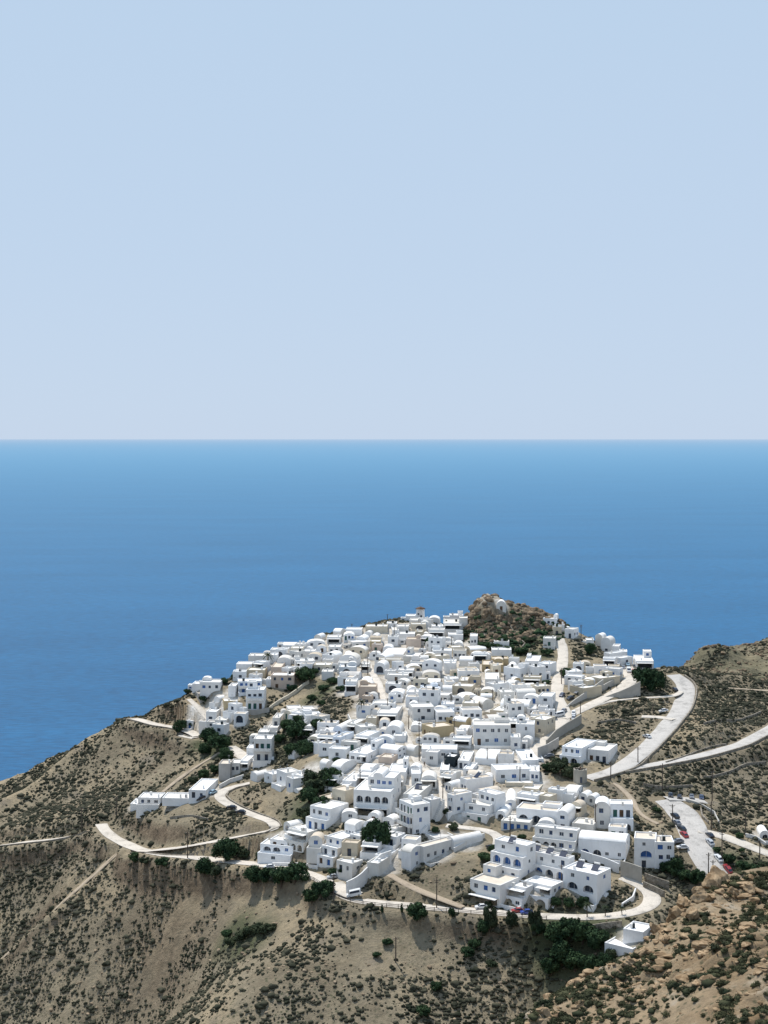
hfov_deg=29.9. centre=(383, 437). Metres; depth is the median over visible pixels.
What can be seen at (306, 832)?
village house
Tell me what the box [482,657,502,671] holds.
village house
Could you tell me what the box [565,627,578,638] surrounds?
village house
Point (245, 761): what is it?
village house
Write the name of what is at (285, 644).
vaulted house
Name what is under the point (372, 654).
vaulted house
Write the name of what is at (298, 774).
village house
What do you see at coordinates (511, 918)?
tree
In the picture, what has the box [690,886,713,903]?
boulder
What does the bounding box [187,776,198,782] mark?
bush
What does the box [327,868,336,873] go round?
bush
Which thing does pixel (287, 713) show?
vaulted house
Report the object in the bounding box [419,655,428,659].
vaulted house
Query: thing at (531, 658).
village house
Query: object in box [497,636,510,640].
bush
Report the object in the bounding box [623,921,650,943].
village house
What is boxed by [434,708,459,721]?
village house
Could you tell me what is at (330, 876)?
parked car
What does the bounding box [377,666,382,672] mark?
arch window
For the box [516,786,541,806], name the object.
village house
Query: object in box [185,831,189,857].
utility pole
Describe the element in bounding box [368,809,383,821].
vaulted house
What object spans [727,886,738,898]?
boulder
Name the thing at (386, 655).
vaulted house
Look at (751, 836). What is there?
garden wall
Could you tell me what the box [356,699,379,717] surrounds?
village house
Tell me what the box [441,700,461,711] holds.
village house
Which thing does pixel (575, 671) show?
village house
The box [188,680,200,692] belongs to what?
village house
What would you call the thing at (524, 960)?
scrub
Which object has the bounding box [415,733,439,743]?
vaulted house
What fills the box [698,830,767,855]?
side road
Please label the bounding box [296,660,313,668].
village house
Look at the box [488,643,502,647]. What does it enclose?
tree
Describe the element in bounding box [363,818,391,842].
tree
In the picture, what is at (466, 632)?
bush
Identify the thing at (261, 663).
village house
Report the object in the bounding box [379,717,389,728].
vaulted house
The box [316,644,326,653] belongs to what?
vaulted house
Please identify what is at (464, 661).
vaulted house
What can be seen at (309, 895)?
tree
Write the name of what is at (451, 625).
village house
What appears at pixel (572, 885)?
arch window
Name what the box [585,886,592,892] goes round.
arch window
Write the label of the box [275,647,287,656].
village house
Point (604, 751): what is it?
village house
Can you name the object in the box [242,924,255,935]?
tree
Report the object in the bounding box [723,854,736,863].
bush
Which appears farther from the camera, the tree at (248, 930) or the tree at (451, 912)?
the tree at (248, 930)
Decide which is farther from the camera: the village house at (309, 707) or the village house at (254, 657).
the village house at (254, 657)
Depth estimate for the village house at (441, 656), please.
547.46 m
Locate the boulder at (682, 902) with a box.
[676,894,689,908]
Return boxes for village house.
[130,794,140,810]
[136,790,165,817]
[162,790,188,805]
[184,719,194,730]
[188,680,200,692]
[189,778,217,803]
[195,691,203,703]
[199,720,204,733]
[200,676,222,696]
[205,707,220,727]
[207,716,227,727]
[212,721,228,734]
[219,755,232,780]
[222,694,239,710]
[223,700,247,722]
[228,683,237,696]
[231,759,240,774]
[233,669,246,680]
[234,711,248,726]
[236,661,254,669]
[238,675,261,696]
[240,751,253,769]
[246,680,265,709]
[246,744,253,754]
[247,667,266,678]
[248,653,267,665]
[249,671,265,683]
[249,728,269,743]
[252,660,269,669]
[253,734,273,768]
[257,838,294,862]
[263,647,289,652]
[263,724,279,734]
[264,769,276,782]
[266,676,270,686]
[269,652,278,662]
[270,833,288,845]
[271,661,284,673]
[271,671,295,688]
[271,764,298,791]
[272,713,283,724]
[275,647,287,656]
[280,702,301,712]
[282,666,295,671]
[283,823,318,852]
[287,649,304,657]
[287,771,302,792]
[288,709,301,719]
[291,645,303,649]
[291,769,305,781]
[294,655,314,665]
[295,641,312,648]
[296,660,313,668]
[302,706,316,710]
[302,709,319,723]
[304,649,320,657]
[306,800,348,829]
[311,709,329,720]
[314,662,332,673]
[314,740,320,753]
[315,719,338,733]
[317,729,336,740]
[317,830,350,867]
[319,739,335,756]
[319,792,332,800]
[322,652,337,662]
[322,668,333,679]
[323,658,333,662]
[324,773,343,791]
[327,634,341,643]
[328,644,341,651]
[329,745,349,759]
[330,657,353,673]
[332,785,355,803]
[333,731,353,745]
[337,856,362,879]
[338,671,355,685]
[339,661,356,674]
[340,839,360,859]
[341,639,370,650]
[341,735,360,750]
[342,769,359,786]
[344,678,357,696]
[345,627,362,634]
[347,718,365,732]
[349,738,383,762]
[350,827,361,842]
[354,727,379,744]
[354,767,400,820]
[355,720,375,733]
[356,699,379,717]
[356,763,384,781]
[359,679,376,698]
[360,661,370,672]
[360,835,381,859]
[362,693,372,702]
[365,623,387,632]
[366,715,377,725]
[367,851,395,878]
[370,639,380,649]
[370,642,382,652]
[373,693,395,707]
[375,848,399,857]
[377,704,402,722]
[378,753,397,764]
[379,657,401,667]
[382,831,404,849]
[385,668,396,678]
[385,677,401,692]
[386,671,413,683]
[387,621,396,627]
[388,634,404,645]
[388,820,404,832]
[389,756,408,782]
[391,626,398,633]
[392,660,403,671]
[393,732,406,742]
[395,794,429,834]
[396,624,408,630]
[397,630,414,642]
[398,666,421,676]
[398,834,420,858]
[400,782,432,798]
[401,614,415,620]
[403,647,422,663]
[406,634,420,647]
[406,688,418,694]
[406,690,418,706]
[409,618,418,627]
[409,703,434,722]
[410,655,425,667]
[411,621,425,631]
[411,764,420,784]
[413,676,427,688]
[415,629,423,636]
[415,833,450,866]
[416,721,453,736]
[419,686,440,706]
[420,617,430,626]
[420,682,440,687]
[421,744,457,761]
[423,626,444,636]
[423,791,444,821]
[424,831,452,840]
[425,749,440,764]
[428,635,448,651]
[429,653,449,661]
[431,623,443,627]
[432,645,451,658]
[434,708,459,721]
[439,771,455,784]
[440,692,451,704]
[440,759,449,775]
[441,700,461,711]
[443,611,462,621]
[443,619,461,634]
[443,658,455,670]
[443,735,471,747]
[444,660,454,672]
[444,675,458,682]
[444,679,454,684]
[444,753,459,767]
[445,787,471,819]
[446,641,453,646]
[448,630,462,641]
[448,770,460,778]
[449,645,466,655]
[450,666,476,675]
[450,725,465,737]
[452,680,478,695]
[452,788,467,792]
[453,649,465,660]
[457,665,479,679]
[458,751,473,768]
[459,616,467,629]
[459,676,469,682]
[459,706,481,719]
[460,770,492,792]
[462,695,479,706]
[462,798,492,823]
[463,759,479,775]
[468,661,479,670]
[468,862,518,907]
[470,633,477,645]
[470,675,480,687]
[473,651,487,661]
[473,717,510,748]
[479,785,504,816]
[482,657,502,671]
[482,704,503,714]
[484,663,501,676]
[485,672,498,686]
[486,678,510,694]
[487,647,511,656]
[490,835,535,879]
[491,655,508,664]
[491,762,530,781]
[493,639,508,646]
[496,695,523,717]
[497,688,513,702]
[498,750,513,763]
[501,811,533,829]
[501,880,533,910]
[504,662,528,680]
[505,773,532,786]
[507,655,519,665]
[508,717,528,732]
[509,682,532,690]
[510,733,527,749]
[512,714,534,741]
[515,749,543,766]
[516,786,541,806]
[516,800,562,827]
[522,782,542,791]
[523,674,541,682]
[524,875,562,909]
[525,653,540,664]
[527,704,536,714]
[529,662,550,679]
[530,709,549,719]
[530,762,539,781]
[531,682,550,694]
[531,714,554,737]
[532,823,579,854]
[534,843,574,880]
[538,661,556,674]
[538,692,555,708]
[538,705,554,715]
[539,788,556,802]
[543,613,558,624]
[543,636,555,649]
[548,785,573,802]
[553,624,561,637]
[558,622,568,630]
[559,738,595,763]
[563,859,610,911]
[564,674,584,684]
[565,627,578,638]
[565,668,581,674]
[568,678,585,690]
[570,679,601,697]
[572,817,596,830]
[573,661,583,672]
[582,637,593,643]
[586,664,606,674]
[587,670,619,684]
[587,740,617,763]
[603,656,615,666]
[604,650,625,656]
[605,666,622,677]
[605,937,635,955]
[608,664,619,666]
[608,819,626,832]
[610,799,632,830]
[612,644,620,650]
[615,655,631,665]
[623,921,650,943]
[633,649,653,668]
[634,831,656,867]
[655,835,673,868]
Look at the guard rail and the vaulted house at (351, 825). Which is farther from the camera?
the vaulted house at (351, 825)
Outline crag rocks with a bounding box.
[463,593,565,641]
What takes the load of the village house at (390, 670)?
on the hillside ground
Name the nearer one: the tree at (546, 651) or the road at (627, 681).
the road at (627, 681)
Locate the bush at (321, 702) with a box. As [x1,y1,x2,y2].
[316,700,325,704]
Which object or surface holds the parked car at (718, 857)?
on the parking lot at (693, 823)
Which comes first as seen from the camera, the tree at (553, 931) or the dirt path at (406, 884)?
the tree at (553, 931)
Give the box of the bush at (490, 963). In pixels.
[485,959,497,967]
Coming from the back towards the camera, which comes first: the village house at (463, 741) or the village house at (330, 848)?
the village house at (463, 741)
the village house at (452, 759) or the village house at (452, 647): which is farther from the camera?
the village house at (452, 647)
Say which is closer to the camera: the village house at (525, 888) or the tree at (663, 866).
the village house at (525, 888)
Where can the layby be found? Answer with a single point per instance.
(651, 716)
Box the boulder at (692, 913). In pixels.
[685,906,698,920]
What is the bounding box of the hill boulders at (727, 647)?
[683,640,767,680]
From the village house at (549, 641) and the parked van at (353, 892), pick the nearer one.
the parked van at (353, 892)
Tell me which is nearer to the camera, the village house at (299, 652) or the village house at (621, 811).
the village house at (621, 811)
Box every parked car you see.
[209,789,217,794]
[226,805,236,809]
[235,809,245,813]
[263,864,274,867]
[326,873,337,878]
[475,903,485,909]
[511,907,523,911]
[520,908,530,914]
[544,753,553,757]
[642,734,651,738]
[670,813,679,818]
[673,819,681,825]
[674,838,683,843]
[676,844,688,848]
[677,825,686,830]
[679,831,688,837]
[705,832,714,837]
[705,838,714,845]
[713,854,723,861]
[723,864,732,873]
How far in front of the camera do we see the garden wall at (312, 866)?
392.14 m
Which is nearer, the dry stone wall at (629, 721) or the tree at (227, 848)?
the tree at (227, 848)
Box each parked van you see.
[346,888,360,897]
[555,710,564,717]
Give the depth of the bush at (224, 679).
528.65 m
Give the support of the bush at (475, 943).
on the hillside ground
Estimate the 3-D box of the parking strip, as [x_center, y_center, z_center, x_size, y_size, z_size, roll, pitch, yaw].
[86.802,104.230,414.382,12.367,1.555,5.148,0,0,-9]
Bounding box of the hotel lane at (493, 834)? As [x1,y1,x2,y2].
[445,824,501,844]
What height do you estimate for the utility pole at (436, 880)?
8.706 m
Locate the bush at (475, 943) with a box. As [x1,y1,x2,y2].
[468,939,481,948]
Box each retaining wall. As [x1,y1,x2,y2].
[248,708,268,714]
[269,680,308,707]
[538,737,558,756]
[546,714,581,743]
[566,679,603,706]
[604,674,621,689]
[605,682,639,697]
[620,861,641,882]
[685,799,719,823]
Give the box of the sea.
[0,439,767,780]
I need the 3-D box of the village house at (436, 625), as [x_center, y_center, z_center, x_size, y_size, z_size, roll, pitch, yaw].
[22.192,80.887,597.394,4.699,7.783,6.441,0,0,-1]
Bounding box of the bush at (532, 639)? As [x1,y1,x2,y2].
[524,637,535,641]
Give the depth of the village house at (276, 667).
536.80 m
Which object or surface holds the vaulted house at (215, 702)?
on the hillside ground
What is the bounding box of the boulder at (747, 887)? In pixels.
[740,882,754,894]
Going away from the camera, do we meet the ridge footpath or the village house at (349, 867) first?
the village house at (349, 867)
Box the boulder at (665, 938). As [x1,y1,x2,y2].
[661,933,669,943]
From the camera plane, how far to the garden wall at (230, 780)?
458.14 m
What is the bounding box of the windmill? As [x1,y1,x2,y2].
[416,605,424,617]
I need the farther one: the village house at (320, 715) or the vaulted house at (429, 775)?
the village house at (320, 715)
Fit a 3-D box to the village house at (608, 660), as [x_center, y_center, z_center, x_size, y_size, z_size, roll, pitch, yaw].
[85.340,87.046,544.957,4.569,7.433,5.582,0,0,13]
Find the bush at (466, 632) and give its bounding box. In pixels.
[462,629,470,634]
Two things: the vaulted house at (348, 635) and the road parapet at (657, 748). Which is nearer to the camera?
the road parapet at (657, 748)
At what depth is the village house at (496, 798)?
403.11 m
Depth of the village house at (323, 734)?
457.71 m
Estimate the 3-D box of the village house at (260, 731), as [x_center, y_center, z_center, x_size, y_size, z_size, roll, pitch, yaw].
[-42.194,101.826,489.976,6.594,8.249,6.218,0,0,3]
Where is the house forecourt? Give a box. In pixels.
[178,734,198,738]
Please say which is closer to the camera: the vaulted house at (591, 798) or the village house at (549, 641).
the vaulted house at (591, 798)
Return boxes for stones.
[0,604,767,1023]
[525,870,767,1023]
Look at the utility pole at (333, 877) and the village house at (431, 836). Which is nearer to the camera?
the utility pole at (333, 877)
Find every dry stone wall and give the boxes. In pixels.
[170,815,207,820]
[570,920,621,934]
[598,718,635,723]
[643,783,692,788]
[643,881,664,896]
[644,873,668,889]
[665,743,726,761]
[700,807,708,823]
[703,711,760,724]
[703,761,765,777]
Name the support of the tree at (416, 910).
on the hillside ground
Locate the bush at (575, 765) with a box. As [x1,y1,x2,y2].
[570,762,580,768]
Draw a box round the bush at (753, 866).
[748,863,760,869]
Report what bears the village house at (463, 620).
on the hillside ground
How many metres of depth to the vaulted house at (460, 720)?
467.24 m
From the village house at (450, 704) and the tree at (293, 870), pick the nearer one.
the tree at (293, 870)
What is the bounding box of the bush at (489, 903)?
[485,900,491,906]
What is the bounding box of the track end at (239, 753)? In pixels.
[226,746,245,758]
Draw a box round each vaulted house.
[209,695,223,708]
[250,769,266,781]
[277,642,295,649]
[277,655,293,664]
[284,709,297,718]
[284,819,302,830]
[285,825,307,839]
[288,750,302,758]
[298,724,316,736]
[306,652,321,661]
[306,832,324,863]
[307,639,324,648]
[307,734,317,741]
[314,633,325,639]
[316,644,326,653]
[318,726,333,731]
[320,758,333,768]
[321,650,342,661]
[331,759,356,775]
[333,628,344,634]
[333,719,351,734]
[339,652,360,665]
[341,808,357,821]
[343,631,354,642]
[344,818,365,833]
[347,671,361,679]
[348,645,368,658]
[356,634,369,639]
[359,763,379,771]
[363,818,373,826]
[365,630,372,635]
[368,650,381,659]
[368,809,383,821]
[370,636,381,642]
[370,691,377,700]
[371,734,394,743]
[374,660,389,673]
[375,652,393,663]
[378,743,406,758]
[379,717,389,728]
[379,720,403,735]
[382,644,393,652]
[382,813,398,825]
[383,648,405,659]
[390,688,405,702]
[395,678,410,687]
[396,759,408,772]
[401,775,404,789]
[401,843,419,870]
[406,663,421,670]
[406,744,418,755]
[409,763,421,774]
[411,721,421,730]
[414,648,425,654]
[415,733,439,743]
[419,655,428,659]
[421,634,431,645]
[421,770,436,788]
[422,620,428,630]
[422,658,442,675]
[422,669,439,678]
[424,652,434,657]
[428,678,440,681]
[428,680,443,689]
[429,615,439,623]
[434,705,454,711]
[443,685,451,691]
[445,779,459,792]
[446,716,471,726]
[447,831,482,850]
[452,692,476,703]
[454,640,462,646]
[459,656,474,666]
[459,725,472,735]
[464,645,488,654]
[467,770,493,780]
[470,651,490,658]
[472,696,493,711]
[472,786,506,800]
[475,686,495,698]
[475,749,501,764]
[481,693,491,699]
[484,714,500,718]
[495,804,512,818]
[496,599,505,612]
[500,698,532,712]
[505,788,515,808]
[507,679,519,682]
[510,676,520,681]
[514,688,535,698]
[522,735,532,746]
[523,693,538,704]
[538,817,555,824]
[556,803,575,826]
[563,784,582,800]
[571,799,586,818]
[578,830,629,866]
[579,790,592,802]
[581,660,590,669]
[587,792,599,805]
[594,796,609,828]
[595,632,606,647]
[601,636,614,651]
[756,825,767,843]
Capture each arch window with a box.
[236,716,242,722]
[357,796,362,801]
[365,796,370,801]
[374,797,379,802]
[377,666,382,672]
[382,797,387,802]
[495,855,499,861]
[505,857,510,864]
[515,859,520,866]
[534,816,539,822]
[569,882,576,888]
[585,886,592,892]
[641,851,651,856]
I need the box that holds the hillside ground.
[0,593,767,1023]
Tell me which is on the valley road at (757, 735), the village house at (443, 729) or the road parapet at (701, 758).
the road parapet at (701, 758)
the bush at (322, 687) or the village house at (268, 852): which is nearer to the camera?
the village house at (268, 852)
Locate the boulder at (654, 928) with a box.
[649,922,660,933]
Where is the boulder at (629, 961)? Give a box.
[621,956,635,966]
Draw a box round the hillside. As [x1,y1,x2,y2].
[511,866,767,1023]
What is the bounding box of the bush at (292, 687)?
[286,684,297,690]
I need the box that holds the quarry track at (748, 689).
[728,687,767,690]
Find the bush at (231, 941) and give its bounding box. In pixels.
[224,936,235,945]
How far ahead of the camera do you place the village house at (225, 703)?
514.06 m
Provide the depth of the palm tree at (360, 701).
480.40 m
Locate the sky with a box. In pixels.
[0,0,767,438]
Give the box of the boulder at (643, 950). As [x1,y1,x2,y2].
[638,946,647,957]
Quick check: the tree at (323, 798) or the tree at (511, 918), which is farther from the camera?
the tree at (323, 798)
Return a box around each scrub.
[0,598,767,1023]
[507,866,767,1023]
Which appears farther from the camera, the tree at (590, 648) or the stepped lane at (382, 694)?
the tree at (590, 648)
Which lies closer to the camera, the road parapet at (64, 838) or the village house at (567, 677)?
the road parapet at (64, 838)
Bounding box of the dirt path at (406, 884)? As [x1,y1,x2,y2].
[387,873,463,908]
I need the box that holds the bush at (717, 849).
[712,847,720,852]
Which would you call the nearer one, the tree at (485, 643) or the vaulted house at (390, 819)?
the vaulted house at (390, 819)
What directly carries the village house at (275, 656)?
on the hillside ground
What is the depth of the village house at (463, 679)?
515.94 m
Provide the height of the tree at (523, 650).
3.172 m
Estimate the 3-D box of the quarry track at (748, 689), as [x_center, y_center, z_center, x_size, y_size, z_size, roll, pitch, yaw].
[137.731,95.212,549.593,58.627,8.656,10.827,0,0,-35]
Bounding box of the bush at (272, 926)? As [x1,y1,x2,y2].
[264,923,276,930]
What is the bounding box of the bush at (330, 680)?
[326,677,337,683]
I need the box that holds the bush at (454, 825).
[448,822,458,829]
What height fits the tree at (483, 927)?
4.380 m
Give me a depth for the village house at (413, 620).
602.46 m
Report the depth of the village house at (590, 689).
503.13 m
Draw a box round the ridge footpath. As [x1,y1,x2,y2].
[187,699,205,719]
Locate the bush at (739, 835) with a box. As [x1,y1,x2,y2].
[735,832,743,838]
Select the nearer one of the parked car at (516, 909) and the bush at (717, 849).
the parked car at (516, 909)
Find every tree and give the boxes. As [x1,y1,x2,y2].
[129,852,138,862]
[154,856,167,868]
[172,719,186,731]
[194,857,214,877]
[197,769,209,777]
[198,696,206,701]
[198,727,218,742]
[198,742,211,753]
[207,734,230,749]
[209,765,218,773]
[210,865,221,876]
[211,836,240,860]
[218,747,233,759]
[237,846,249,858]
[242,865,261,884]
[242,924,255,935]
[253,922,267,933]
[257,867,272,882]
[262,652,273,660]
[269,866,288,888]
[274,734,285,742]
[280,719,293,728]
[281,861,309,884]
[283,743,297,755]
[285,720,310,739]
[292,714,303,721]
[294,666,315,681]
[295,739,313,755]
[295,806,309,818]
[297,786,318,802]
[301,768,332,791]
[302,888,318,903]
[310,718,322,728]
[311,879,332,897]
[312,795,329,803]
[319,767,341,785]
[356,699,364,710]
[360,826,373,840]
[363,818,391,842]
[382,834,391,844]
[405,902,428,921]
[448,908,454,917]
[477,852,490,862]
[477,919,489,933]
[478,641,489,646]
[483,905,497,929]
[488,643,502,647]
[505,910,518,926]
[515,647,528,653]
[527,907,542,929]
[530,923,546,935]
[540,649,552,654]
[540,957,561,975]
[543,921,567,943]
[548,756,569,773]
[549,940,574,965]
[550,896,560,907]
[558,917,579,938]
[559,667,571,676]
[561,766,573,778]
[563,898,574,908]
[564,950,583,972]
[567,920,596,945]
[575,896,588,908]
[576,954,598,969]
[582,901,591,916]
[584,643,596,654]
[586,928,609,951]
[596,952,614,966]
[601,904,608,915]
[605,947,617,957]
[631,666,651,687]
[645,668,666,691]
[659,861,668,871]
[666,857,684,875]
[676,869,693,879]
[690,868,706,884]
[735,860,750,869]
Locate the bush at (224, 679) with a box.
[220,677,228,683]
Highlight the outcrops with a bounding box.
[530,874,767,1023]
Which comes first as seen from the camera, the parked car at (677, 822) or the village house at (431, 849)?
the village house at (431, 849)
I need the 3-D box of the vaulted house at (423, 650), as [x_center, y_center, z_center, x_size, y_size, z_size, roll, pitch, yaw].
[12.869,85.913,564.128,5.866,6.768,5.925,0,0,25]
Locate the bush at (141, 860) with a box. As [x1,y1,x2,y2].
[139,857,148,863]
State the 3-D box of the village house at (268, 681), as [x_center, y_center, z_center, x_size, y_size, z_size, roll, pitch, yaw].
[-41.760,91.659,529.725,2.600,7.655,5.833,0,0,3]
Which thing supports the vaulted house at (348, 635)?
on the hillside ground
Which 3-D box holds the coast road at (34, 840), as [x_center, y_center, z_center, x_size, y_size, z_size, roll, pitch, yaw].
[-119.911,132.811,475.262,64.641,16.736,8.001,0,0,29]
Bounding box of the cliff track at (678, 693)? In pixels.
[600,691,683,704]
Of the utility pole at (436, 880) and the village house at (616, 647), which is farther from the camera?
the village house at (616, 647)
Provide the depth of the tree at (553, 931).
345.31 m
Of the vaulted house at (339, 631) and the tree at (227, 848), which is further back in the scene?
the vaulted house at (339, 631)
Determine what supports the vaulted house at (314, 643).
on the hillside ground
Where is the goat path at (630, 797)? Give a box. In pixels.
[612,783,659,824]
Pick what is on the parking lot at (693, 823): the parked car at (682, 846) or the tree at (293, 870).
the parked car at (682, 846)
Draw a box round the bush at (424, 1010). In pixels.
[416,1005,430,1015]
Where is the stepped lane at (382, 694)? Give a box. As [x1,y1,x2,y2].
[363,659,446,807]
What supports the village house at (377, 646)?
on the hillside ground
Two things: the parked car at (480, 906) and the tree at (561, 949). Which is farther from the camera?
the parked car at (480, 906)
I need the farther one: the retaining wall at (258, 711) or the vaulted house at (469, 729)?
the retaining wall at (258, 711)
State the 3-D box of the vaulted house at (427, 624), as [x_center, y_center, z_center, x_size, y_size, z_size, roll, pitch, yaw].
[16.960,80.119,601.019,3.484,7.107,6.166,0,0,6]
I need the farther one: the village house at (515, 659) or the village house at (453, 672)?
the village house at (515, 659)
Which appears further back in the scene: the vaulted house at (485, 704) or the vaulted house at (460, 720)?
the vaulted house at (485, 704)
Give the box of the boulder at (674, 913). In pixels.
[666,907,681,922]
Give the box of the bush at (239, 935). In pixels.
[233,929,246,940]
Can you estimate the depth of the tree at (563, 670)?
525.42 m
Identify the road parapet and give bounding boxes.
[0,831,86,846]
[123,718,189,736]
[130,784,281,854]
[594,675,696,781]
[625,735,767,773]
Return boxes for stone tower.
[573,766,586,783]
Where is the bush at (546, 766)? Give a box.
[541,763,549,770]
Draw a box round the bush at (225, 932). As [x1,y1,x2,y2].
[220,929,231,936]
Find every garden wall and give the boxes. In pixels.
[219,774,243,787]
[272,862,317,869]
[346,850,390,892]
[454,833,484,851]
[581,850,618,872]
[621,888,635,906]
[745,833,765,844]
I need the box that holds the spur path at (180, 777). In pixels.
[161,752,219,791]
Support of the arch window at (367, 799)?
in the village house at (380, 789)
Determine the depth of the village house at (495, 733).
450.97 m
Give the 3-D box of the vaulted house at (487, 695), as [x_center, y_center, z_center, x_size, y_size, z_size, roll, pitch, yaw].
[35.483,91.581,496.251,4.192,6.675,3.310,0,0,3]
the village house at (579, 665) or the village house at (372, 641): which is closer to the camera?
the village house at (579, 665)
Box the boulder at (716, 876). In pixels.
[702,865,728,888]
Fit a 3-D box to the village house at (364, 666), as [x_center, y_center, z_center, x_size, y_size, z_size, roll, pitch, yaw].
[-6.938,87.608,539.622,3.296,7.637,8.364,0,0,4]
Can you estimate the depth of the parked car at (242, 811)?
428.85 m
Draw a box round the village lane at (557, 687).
[531,638,570,755]
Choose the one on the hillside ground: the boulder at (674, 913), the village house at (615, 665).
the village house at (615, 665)
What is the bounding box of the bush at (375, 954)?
[372,951,381,957]
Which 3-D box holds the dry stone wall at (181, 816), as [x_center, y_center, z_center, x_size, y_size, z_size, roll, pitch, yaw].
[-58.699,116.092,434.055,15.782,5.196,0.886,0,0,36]
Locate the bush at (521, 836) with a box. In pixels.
[517,834,526,838]
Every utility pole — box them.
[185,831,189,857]
[331,874,336,902]
[393,937,397,962]
[418,720,421,760]
[435,878,439,907]
[660,763,664,791]
[710,801,713,829]
[711,771,713,800]
[719,830,724,862]
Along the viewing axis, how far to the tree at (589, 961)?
338.36 m
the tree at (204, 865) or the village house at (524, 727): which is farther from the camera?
the village house at (524, 727)
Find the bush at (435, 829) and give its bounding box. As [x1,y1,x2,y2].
[431,826,439,831]
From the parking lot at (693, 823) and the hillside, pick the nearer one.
the hillside
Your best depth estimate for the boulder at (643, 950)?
240.25 m
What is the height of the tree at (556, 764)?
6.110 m
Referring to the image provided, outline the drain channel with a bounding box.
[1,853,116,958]
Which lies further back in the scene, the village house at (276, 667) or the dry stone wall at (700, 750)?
the village house at (276, 667)
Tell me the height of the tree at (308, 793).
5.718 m
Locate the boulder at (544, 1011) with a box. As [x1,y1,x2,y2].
[536,1007,551,1016]
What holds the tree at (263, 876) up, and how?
on the hillside ground
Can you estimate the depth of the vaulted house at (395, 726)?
459.99 m
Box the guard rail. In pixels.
[306,874,546,919]
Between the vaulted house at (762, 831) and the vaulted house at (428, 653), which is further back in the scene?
the vaulted house at (428, 653)
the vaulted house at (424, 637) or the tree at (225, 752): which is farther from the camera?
the vaulted house at (424, 637)
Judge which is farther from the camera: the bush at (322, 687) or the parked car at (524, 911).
the bush at (322, 687)
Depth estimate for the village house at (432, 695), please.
487.07 m
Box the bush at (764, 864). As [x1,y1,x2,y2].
[758,861,767,866]
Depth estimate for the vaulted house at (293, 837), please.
398.89 m
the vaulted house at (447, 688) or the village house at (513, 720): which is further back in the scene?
the vaulted house at (447, 688)
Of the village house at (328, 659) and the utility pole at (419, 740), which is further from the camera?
the village house at (328, 659)
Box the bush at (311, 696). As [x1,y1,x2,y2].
[306,694,316,700]
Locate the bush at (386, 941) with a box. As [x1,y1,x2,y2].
[382,938,393,944]
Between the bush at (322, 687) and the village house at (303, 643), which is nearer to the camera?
the bush at (322, 687)
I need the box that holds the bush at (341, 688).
[335,685,344,690]
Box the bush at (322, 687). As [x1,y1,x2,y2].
[318,685,329,690]
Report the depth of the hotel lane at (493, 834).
392.76 m
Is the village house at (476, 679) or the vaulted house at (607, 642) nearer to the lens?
the village house at (476, 679)
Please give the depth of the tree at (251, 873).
387.68 m
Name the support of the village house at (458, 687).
on the hillside ground
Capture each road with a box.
[3,836,67,844]
[95,823,660,919]
[133,718,199,736]
[144,782,279,851]
[562,670,636,718]
[587,674,694,780]
[633,725,767,769]
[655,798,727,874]
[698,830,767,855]
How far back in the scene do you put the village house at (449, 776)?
421.51 m
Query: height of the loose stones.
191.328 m
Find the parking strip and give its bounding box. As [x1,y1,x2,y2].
[663,796,707,803]
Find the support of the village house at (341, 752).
on the hillside ground
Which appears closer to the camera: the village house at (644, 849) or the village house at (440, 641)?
the village house at (644, 849)
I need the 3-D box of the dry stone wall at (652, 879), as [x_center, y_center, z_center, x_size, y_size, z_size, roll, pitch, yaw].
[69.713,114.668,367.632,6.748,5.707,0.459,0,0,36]
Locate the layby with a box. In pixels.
[641,715,674,720]
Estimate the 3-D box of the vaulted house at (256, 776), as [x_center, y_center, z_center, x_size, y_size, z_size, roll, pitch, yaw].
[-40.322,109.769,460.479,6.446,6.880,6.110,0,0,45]
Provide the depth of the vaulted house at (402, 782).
416.24 m
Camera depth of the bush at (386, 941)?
350.38 m
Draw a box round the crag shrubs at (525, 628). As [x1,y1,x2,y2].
[463,609,569,647]
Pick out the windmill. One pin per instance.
(420, 611)
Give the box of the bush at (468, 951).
[460,946,474,956]
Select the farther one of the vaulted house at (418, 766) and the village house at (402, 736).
the village house at (402, 736)
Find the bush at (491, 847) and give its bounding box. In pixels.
[487,844,494,851]
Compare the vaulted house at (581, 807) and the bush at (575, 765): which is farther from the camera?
the bush at (575, 765)
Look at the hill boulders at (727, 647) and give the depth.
666.85 m
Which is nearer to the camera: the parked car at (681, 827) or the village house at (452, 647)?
the parked car at (681, 827)
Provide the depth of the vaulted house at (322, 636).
581.17 m
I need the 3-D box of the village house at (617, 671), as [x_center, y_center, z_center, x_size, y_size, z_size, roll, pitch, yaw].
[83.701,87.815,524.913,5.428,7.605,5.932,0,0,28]
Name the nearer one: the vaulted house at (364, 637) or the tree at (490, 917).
the tree at (490, 917)
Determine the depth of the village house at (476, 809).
400.95 m
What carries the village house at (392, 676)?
on the hillside ground
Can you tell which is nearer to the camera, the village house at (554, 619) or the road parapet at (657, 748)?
the road parapet at (657, 748)
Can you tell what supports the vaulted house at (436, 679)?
on the hillside ground
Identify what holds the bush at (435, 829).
on the hillside ground
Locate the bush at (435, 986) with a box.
[430,981,442,990]
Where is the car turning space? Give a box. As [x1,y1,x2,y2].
[334,881,362,897]
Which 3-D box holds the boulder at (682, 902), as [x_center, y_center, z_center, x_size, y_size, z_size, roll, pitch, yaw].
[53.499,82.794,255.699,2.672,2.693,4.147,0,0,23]
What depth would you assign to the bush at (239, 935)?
372.45 m
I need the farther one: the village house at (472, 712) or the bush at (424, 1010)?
the village house at (472, 712)
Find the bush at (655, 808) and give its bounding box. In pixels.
[652,806,660,811]

